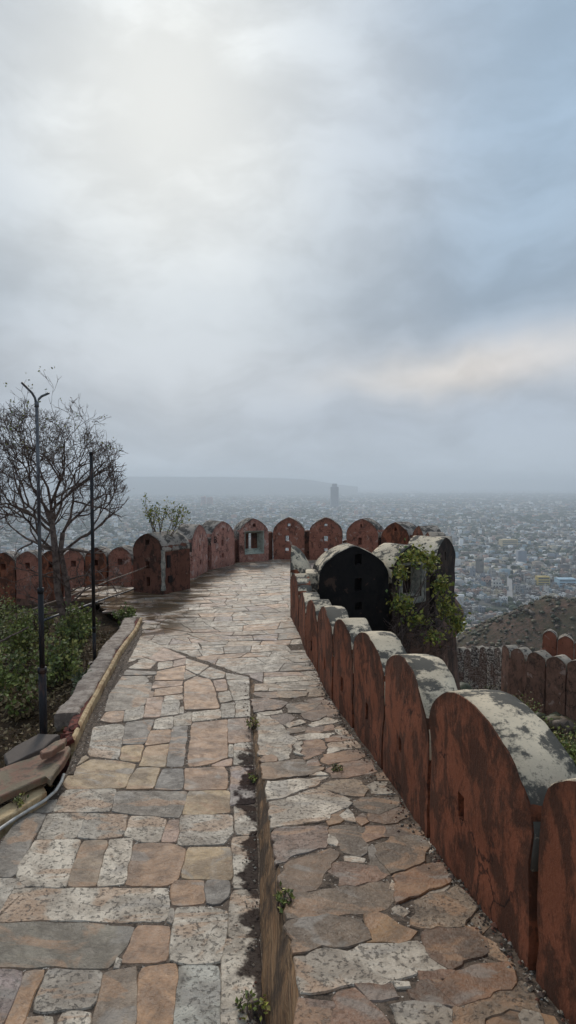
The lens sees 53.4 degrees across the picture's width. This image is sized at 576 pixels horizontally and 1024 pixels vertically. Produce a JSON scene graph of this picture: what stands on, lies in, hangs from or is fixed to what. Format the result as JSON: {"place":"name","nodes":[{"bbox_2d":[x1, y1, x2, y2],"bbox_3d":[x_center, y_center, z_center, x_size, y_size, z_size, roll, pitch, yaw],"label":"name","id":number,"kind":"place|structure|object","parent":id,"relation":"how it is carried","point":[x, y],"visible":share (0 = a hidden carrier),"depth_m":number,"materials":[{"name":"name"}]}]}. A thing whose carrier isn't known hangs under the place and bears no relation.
{"place":"outdoors","nodes":[
{"label":"outdoors","id":0,"kind":"place"},
{"bbox_2d":[0,600,120,806],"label":"ground","id":1,"kind":"structure","parent":0,"point":[109,624],"depth_m":9.48,"materials":[{"name":"green plant"}]},
{"bbox_2d":[0,586,15,633],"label":"shrub","id":2,"kind":"object","parent":1,"relation":"on","point":[4,609],"visible":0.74,"depth_m":14.82,"materials":[{"name":"green plant"}]},
{"bbox_2d":[0,648,37,703],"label":"shrub","id":3,"kind":"object","parent":1,"relation":"on","point":[14,678],"visible":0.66,"depth_m":9.04,"materials":[{"name":"green plant"}]},
{"bbox_2d":[0,626,28,642],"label":"dead branch","id":4,"kind":"object","parent":3,"relation":"in","point":[6,638],"visible":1,"depth_m":10.43,"materials":[{"name":"wood"}]},
{"bbox_2d":[10,791,28,807],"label":"weed","id":5,"kind":"object","parent":1,"relation":"on","point":[19,801],"visible":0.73,"depth_m":4.81,"materials":[{"name":"green plant"}]},
{"bbox_2d":[0,785,46,839],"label":"kerb stone","id":6,"kind":"object","parent":1,"relation":"on","point":[9,811],"visible":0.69,"depth_m":4.79,"materials":[{"name":"beige stone"}]},
{"bbox_2d":[0,746,70,803],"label":"stone slab","id":7,"kind":"object","parent":6,"relation":"on","point":[16,778],"depth_m":5.12,"materials":[{"name":"stone"}]},
{"bbox_2d":[4,734,59,765],"bbox_3d":[-2.580,2.366,5.690,0.297,0.058,0.682,1,3,19],"label":"stone slab","id":8,"kind":"object","parent":7,"relation":"on","point":[31,747],"depth_m":5.67,"materials":[{"name":"stone"}]},
{"bbox_2d":[40,738,66,759],"bbox_3d":[-2.220,2.247,5.453,0.111,0.058,0.354,1,3,15],"label":"stone slab","id":9,"kind":"object","parent":7,"relation":"on","point":[52,749],"depth_m":5.40,"materials":[{"name":"stone"}]},
{"bbox_2d":[0,600,47,662],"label":"shrub","id":10,"kind":"object","parent":1,"relation":"on","point":[22,639],"visible":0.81,"depth_m":11.57,"materials":[{"name":"green plant"}]},
{"bbox_2d":[0,678,55,721],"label":"shrub","id":11,"kind":"object","parent":1,"relation":"on","point":[17,706],"visible":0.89,"depth_m":7.79,"materials":[{"name":"green plant"}]},
{"bbox_2d":[17,603,56,637],"bbox_3d":[-6.156,2.718,14.101,0.968,1.057,1.102,0,3,-9],"label":"shrub","id":12,"kind":"object","parent":1,"relation":"on","point":[51,622],"visible":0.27,"depth_m":14.03,"materials":[{"name":"green plant"}]},
{"bbox_2d":[21,382,57,734],"bbox_3d":[-2.594,0.701,5.978,0.293,4.077,0.220,0,3,0],"label":"lamp post","id":13,"kind":"object","parent":1,"relation":"on","point":[42,679],"visible":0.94,"depth_m":5.97,"materials":[{"name":"metal"}]},
{"bbox_2d":[24,632,89,690],"bbox_3d":[-3.847,2.513,9.483,0.958,1.050,0.853,-2,3,-33],"label":"shrub","id":14,"kind":"object","parent":1,"relation":"on","point":[64,666],"visible":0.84,"depth_m":9.48,"materials":[{"name":"green plant"}]},
{"bbox_2d":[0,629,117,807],"bbox_3d":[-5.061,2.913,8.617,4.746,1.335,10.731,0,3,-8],"label":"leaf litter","id":15,"kind":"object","parent":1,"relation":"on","point":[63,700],"visible":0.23,"depth_m":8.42,"materials":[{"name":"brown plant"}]},
{"bbox_2d":[0,366,135,637],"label":"bare tree","id":16,"kind":"object","parent":1,"relation":"on","point":[58,559],"visible":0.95,"depth_m":12.97,"materials":[{"name":"brown plant"}]},
{"bbox_2d":[52,601,97,650],"bbox_3d":[-4.466,2.461,12.005,0.937,1.288,0.832,0,3,0],"label":"shrub","id":17,"kind":"object","parent":1,"relation":"on","point":[68,626],"visible":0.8,"depth_m":11.89,"materials":[{"name":"green plant"}]},
{"bbox_2d":[70,669,91,694],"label":"shrub","id":18,"kind":"object","parent":1,"relation":"on","point":[77,678],"visible":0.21,"depth_m":8.73,"materials":[{"name":"green plant"}]},
{"bbox_2d":[73,606,103,637],"bbox_3d":[-4.741,2.673,13.542,0.731,0.907,0.834,0,3,0],"label":"shrub","id":19,"kind":"object","parent":1,"relation":"on","point":[85,613],"visible":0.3,"depth_m":13.44,"materials":[{"name":"green plant"}]},
{"bbox_2d":[87,452,95,664],"bbox_3d":[-3.577,1.014,10.518,0.220,4.223,0.220,0,3,0],"label":"lamp post","id":20,"kind":"object","parent":1,"relation":"on","point":[92,554],"visible":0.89,"depth_m":10.48,"materials":[{"name":"metal"}]},
{"bbox_2d":[54,617,144,781],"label":"ramp kerb","id":21,"kind":"structure","parent":1,"relation":"on","point":[91,688],"depth_m":8.05,"materials":[{"name":"grey stone"}]},
{"bbox_2d":[60,734,68,738],"bbox_3d":[-2.446,2.466,6.305,0.111,0.085,0.077,1,3,28],"label":"brick fragment","id":22,"kind":"object","parent":21,"relation":"on","point":[62,736],"visible":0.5,"depth_m":6.28,"materials":[{"name":"red brick"}]},
{"bbox_2d":[63,727,69,733],"bbox_3d":[-2.494,2.491,6.508,0.108,0.085,0.082,0,3,0],"label":"brick fragment","id":23,"kind":"object","parent":21,"relation":"on","point":[66,729],"visible":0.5,"depth_m":6.49,"materials":[{"name":"red brick"}]},
{"bbox_2d":[65,734,73,744],"bbox_3d":[-2.345,2.446,6.166,0.077,0.085,0.111,-2,3,-31],"label":"brick fragment","id":24,"kind":"object","parent":21,"relation":"on","point":[70,739],"visible":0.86,"depth_m":6.14,"materials":[{"name":"red brick"}]},
{"bbox_2d":[69,723,79,730],"bbox_3d":[-2.426,2.460,6.521,0.111,0.085,0.077,-2,4,-40],"label":"brick fragment","id":25,"kind":"object","parent":21,"relation":"on","point":[73,727],"visible":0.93,"depth_m":6.51,"materials":[{"name":"red brick"}]},
{"bbox_2d":[108,602,136,624],"bbox_3d":[-3.922,2.455,13.716,0.660,0.635,0.602,0,3,0],"label":"shrub","id":26,"kind":"object","parent":1,"relation":"on","point":[130,612],"visible":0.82,"depth_m":13.67,"materials":[{"name":"green plant"}]},
{"bbox_2d":[0,559,323,1023],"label":"paving","id":27,"kind":"structure","parent":0,"point":[51,863],"depth_m":4.51,"materials":[{"name":"stone"}]},
{"bbox_2d":[0,773,64,830],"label":"pipe","id":28,"kind":"object","parent":27,"relation":"on","point":[50,795],"visible":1,"depth_m":4.85,"materials":[{"name":"grey galvanised metal"}]},
{"bbox_2d":[44,588,134,620],"bbox_3d":[-5.016,2.352,14.977,0.056,0.134,4.589,1,3,11],"label":"iron pipe","id":29,"kind":"object","parent":27,"relation":"on","point":[50,617],"visible":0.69,"depth_m":14.66,"materials":[{"name":"brown metal"}]},
{"bbox_2d":[233,990,269,1023],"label":"weed","id":30,"kind":"object","parent":27,"relation":"on","point":[259,1005],"visible":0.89,"depth_m":3.00,"materials":[{"name":"green plant"}]},
{"bbox_2d":[246,714,259,729],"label":"weed","id":31,"kind":"object","parent":27,"relation":"on","point":[249,725],"visible":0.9,"depth_m":7.15,"materials":[{"name":"green plant"}]},
{"bbox_2d":[248,773,258,782],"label":"weed","id":32,"kind":"object","parent":27,"relation":"on","point":[254,777],"visible":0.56,"depth_m":5.69,"materials":[{"name":"green plant"}]},
{"bbox_2d":[250,679,298,1023],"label":"step wall","id":33,"kind":"structure","parent":27,"relation":"on","point":[279,985],"depth_m":3.37,"materials":[{"name":"stone"}]},
{"bbox_2d":[234,616,564,1023],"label":"grit","id":34,"kind":"object","parent":27,"relation":"on","point":[531,987],"visible":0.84,"depth_m":3.69,"materials":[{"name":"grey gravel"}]},
{"bbox_2d":[0,476,357,494],"bbox_3d":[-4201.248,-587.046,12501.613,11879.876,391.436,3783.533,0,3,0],"label":"hills","id":35,"kind":"structure","parent":0,"point":[198,485],"depth_m":11510.03,"materials":[{"name":"grey"}]},
{"bbox_2d":[81,564,314,683],"bbox_3d":[-0.867,2.383,17.561,10.574,0.009,14.827,1,3,28],"label":"bastion bed","id":36,"kind":"object","parent":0,"point":[297,647],"visible":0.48,"depth_m":11.91,"materials":[{"name":"grey stone"}]},
{"bbox_2d":[0,0,575,487],"label":"sky","id":37,"kind":"structure","parent":0,"point":[328,241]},
{"bbox_2d":[5,487,575,795],"bbox_3d":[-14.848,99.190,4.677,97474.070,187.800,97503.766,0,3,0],"label":"terrain","id":38,"kind":"structure","parent":0,"point":[540,624],"depth_m":288.09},
{"bbox_2d":[0,545,133,622],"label":"parapet","id":39,"kind":"structure","parent":38,"relation":"on","point":[123,554],"depth_m":20.29,"materials":[{"name":"red paint"}]},
{"bbox_2d":[201,496,205,503],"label":"apartment block","id":40,"kind":"structure","parent":38,"relation":"on","point":[203,500],"depth_m":5360.75,"materials":[{"name":"grey concrete"}]},
{"bbox_2d":[207,497,212,504],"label":"apartment block","id":41,"kind":"structure","parent":38,"relation":"on","point":[210,500],"depth_m":5361.71,"materials":[{"name":"grey concrete"}]},
{"bbox_2d":[0,489,575,633],"bbox_3d":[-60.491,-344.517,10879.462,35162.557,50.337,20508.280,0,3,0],"label":"city houses","id":42,"kind":"structure","parent":38,"relation":"on","point":[520,556],"depth_m":3049.19,"materials":[{"name":"grey concrete"}]},
{"bbox_2d":[0,492,575,636],"bbox_3d":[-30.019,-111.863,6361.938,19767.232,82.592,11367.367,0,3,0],"label":"city trees","id":43,"kind":"object","parent":38,"relation":"on","point":[510,605],"visible":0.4,"depth_m":3521.68,"materials":[{"name":"plant"}]},
{"bbox_2d":[120,517,463,691],"bbox_3d":[0.100,7.886,19.296,12.377,14.873,14.865,0,3,0],"label":"round bastion","id":44,"kind":"object","parent":38,"relation":"on","point":[351,574],"visible":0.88,"depth_m":16.85,"materials":[{"name":"paint"}]},
{"bbox_2d":[23,567,145,613],"bbox_3d":[-4.917,1.891,14.706,0.044,0.375,5.038,1,3,18],"label":"bamboo pole","id":45,"kind":"object","parent":44,"relation":"on","point":[85,589],"visible":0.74,"depth_m":14.24,"materials":[{"name":"brown wood"}]},
{"bbox_2d":[141,493,192,536],"bbox_3d":[-3.634,0.292,17.240,1.518,1.773,1.541,0,3,0],"label":"sapling","id":46,"kind":"object","parent":44,"relation":"on","point":[175,524],"visible":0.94,"depth_m":17.23,"materials":[{"name":"green plant"}]},
{"bbox_2d":[383,538,470,655],"bbox_3d":[3.305,2.048,13.031,2.756,2.947,1.390,-1,3,-24],"label":"creeper","id":47,"kind":"object","parent":44,"relation":"attached to","point":[450,611],"visible":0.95,"depth_m":13.03,"materials":[{"name":"green plant"}]},
{"bbox_2d":[330,484,338,506],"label":"tower block","id":48,"kind":"structure","parent":38,"relation":"on","point":[334,495],"depth_m":4800.00,"materials":[{"name":"grey concrete"}]},
{"bbox_2d":[331,487,337,501],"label":"window","id":49,"kind":"structure","parent":48,"relation":"in","point":[332,493],"depth_m":4798.38,"materials":[{"name":"grey glass"}]},
{"bbox_2d":[290,545,575,1023],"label":"ramp parapet","id":50,"kind":"structure","parent":38,"relation":"on","point":[483,783],"depth_m":3.50,"materials":[{"name":"red paint"}]},
{"bbox_2d":[462,605,471,611],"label":"city house","id":51,"kind":"structure","parent":38,"relation":"on","point":[467,607],"depth_m":871.45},
{"bbox_2d":[464,577,474,582],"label":"city house","id":52,"kind":"structure","parent":38,"relation":"on","point":[467,579],"depth_m":1140.08,"materials":[{"name":"white concrete"}]},
{"bbox_2d":[470,566,475,576],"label":"city house","id":53,"kind":"structure","parent":38,"relation":"on","point":[472,571],"depth_m":1157.28,"materials":[{"name":"grey concrete"}]},
{"bbox_2d":[470,604,477,610],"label":"city house","id":54,"kind":"structure","parent":38,"relation":"on","point":[475,606],"depth_m":880.57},
{"bbox_2d":[457,646,501,691],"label":"rubble wall","id":55,"kind":"structure","parent":38,"relation":"on","point":[479,667],"depth_m":42.43,"materials":[{"name":"stone"}]},
{"bbox_2d":[476,559,483,573],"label":"city house","id":56,"kind":"structure","parent":38,"relation":"on","point":[479,566],"depth_m":1220.72,"materials":[{"name":"grey concrete"}]},
{"bbox_2d":[477,594,483,599],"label":"city house","id":57,"kind":"structure","parent":38,"relation":"on","point":[480,596],"depth_m":966.44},
{"bbox_2d":[478,605,485,611],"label":"city house","id":58,"kind":"structure","parent":38,"relation":"on","point":[481,608],"depth_m":869.22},
{"bbox_2d":[480,517,485,522],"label":"office building","id":59,"kind":"structure","parent":38,"relation":"on","point":[482,519],"depth_m":2844.75,"materials":[{"name":"grey concrete"}]},
{"bbox_2d":[480,573,490,577],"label":"city house","id":60,"kind":"structure","parent":38,"relation":"on","point":[483,575],"depth_m":1149.30,"materials":[{"name":"grey concrete"}]},
{"bbox_2d":[482,576,491,584],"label":"city house","id":61,"kind":"structure","parent":38,"relation":"on","point":[486,579],"depth_m":1105.77,"materials":[{"name":"grey concrete"}]},
{"bbox_2d":[485,611,496,615],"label":"city house","id":62,"kind":"structure","parent":38,"relation":"on","point":[492,613],"depth_m":829.72,"materials":[{"name":"grey concrete"}]},
{"bbox_2d":[490,568,495,576],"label":"city house","id":63,"kind":"structure","parent":38,"relation":"on","point":[493,571],"depth_m":1183.13,"materials":[{"name":"grey concrete"}]},
{"bbox_2d":[491,578,501,587],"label":"city house","id":64,"kind":"structure","parent":38,"relation":"on","point":[496,583],"depth_m":1075.52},
{"bbox_2d":[499,595,507,601],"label":"city house","id":65,"kind":"structure","parent":38,"relation":"on","point":[503,597],"depth_m":945.73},
{"bbox_2d":[500,585,508,589],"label":"city house","id":66,"kind":"structure","parent":38,"relation":"on","point":[504,587],"depth_m":1052.55,"materials":[{"name":"grey concrete"}]},
{"bbox_2d":[499,539,517,546],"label":"office building","id":67,"kind":"structure","parent":38,"relation":"on","point":[505,542],"depth_m":1787.33,"materials":[{"name":"beige concrete"}]},
{"bbox_2d":[456,595,575,734],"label":"hillside scrub","id":68,"kind":"object","parent":38,"relation":"on","point":[563,721],"visible":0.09,"depth_m":280.81,"materials":[{"name":"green plant"}]},
{"bbox_2d":[512,579,520,583],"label":"city house","id":69,"kind":"structure","parent":38,"relation":"on","point":[516,580],"depth_m":1110.66,"materials":[{"name":"grey concrete"}]},
{"bbox_2d":[515,583,525,592],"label":"city house","id":70,"kind":"structure","parent":38,"relation":"on","point":[519,587],"depth_m":1023.65,"materials":[{"name":"grey concrete"}]},
{"bbox_2d":[511,691,550,727],"bbox_3d":[8.426,7.248,20.373,1.427,1.885,1.876,-1,3,-25],"label":"shrub","id":71,"kind":"object","parent":38,"relation":"on","point":[527,705],"visible":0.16,"depth_m":20.29,"materials":[{"name":"green plant"}]},
{"bbox_2d":[501,645,575,731],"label":"rampart","id":72,"kind":"object","parent":38,"relation":"on","point":[546,679],"visible":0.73,"depth_m":30.57,"materials":[{"name":"paint"}]},
{"bbox_2d":[544,584,548,591],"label":"city house","id":73,"kind":"structure","parent":38,"relation":"on","point":[546,588],"depth_m":1015.06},
{"bbox_2d":[538,717,575,752],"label":"shrub","id":74,"kind":"object","parent":38,"relation":"on","point":[563,735],"visible":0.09,"depth_m":16.66,"materials":[{"name":"green plant"}]},
{"bbox_2d":[542,629,575,659],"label":"orange parapet","id":75,"kind":"structure","parent":38,"relation":"on","point":[553,644],"depth_m":36.67,"materials":[{"name":"paint"}]},
{"bbox_2d":[553,726,575,770],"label":"shrub","id":76,"kind":"object","parent":38,"relation":"on","point":[571,756],"visible":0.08,"depth_m":10.82,"materials":[{"name":"green plant"}]},
{"bbox_2d":[554,577,575,587],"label":"hospital building","id":77,"kind":"structure","parent":38,"relation":"on","point":[559,581],"depth_m":1080.57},
{"bbox_2d":[566,593,573,598],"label":"city house","id":78,"kind":"structure","parent":38,"relation":"on","point":[568,595],"depth_m":966.18,"materials":[{"name":"grey concrete"}]},
{"bbox_2d":[250,685,567,1023],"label":"stepped path","id":79,"kind":"structure","parent":0,"point":[383,958],"depth_m":3.40,"materials":[{"name":"stone"}]},
{"bbox_2d":[273,880,295,914],"bbox_3d":[-0.025,2.325,3.433,0.144,0.190,0.146,0,3,0],"label":"weed","id":80,"kind":"object","parent":79,"relation":"on","point":[281,900],"visible":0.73,"depth_m":3.42,"materials":[{"name":"green plant"}]},
{"bbox_2d":[331,763,342,772],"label":"weed","id":81,"kind":"object","parent":79,"relation":"on","point":[335,767],"visible":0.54,"depth_m":5.69,"materials":[{"name":"green plant"}]},
{"bbox_2d":[507,561,512,611],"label":"road","id":82,"kind":"structure","parent":0,"point":[509,584],"depth_m":1101.12,"materials":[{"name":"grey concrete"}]},
{"bbox_2d":[535,576,549,584],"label":"school building","id":83,"kind":"structure","parent":0,"point":[541,580],"depth_m":1106.38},
{"bbox_2d":[539,578,548,583],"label":"window","id":84,"kind":"structure","parent":83,"relation":"in","point":[539,578],"depth_m":1106.27,"materials":[{"name":"grey glass"}]}
]}

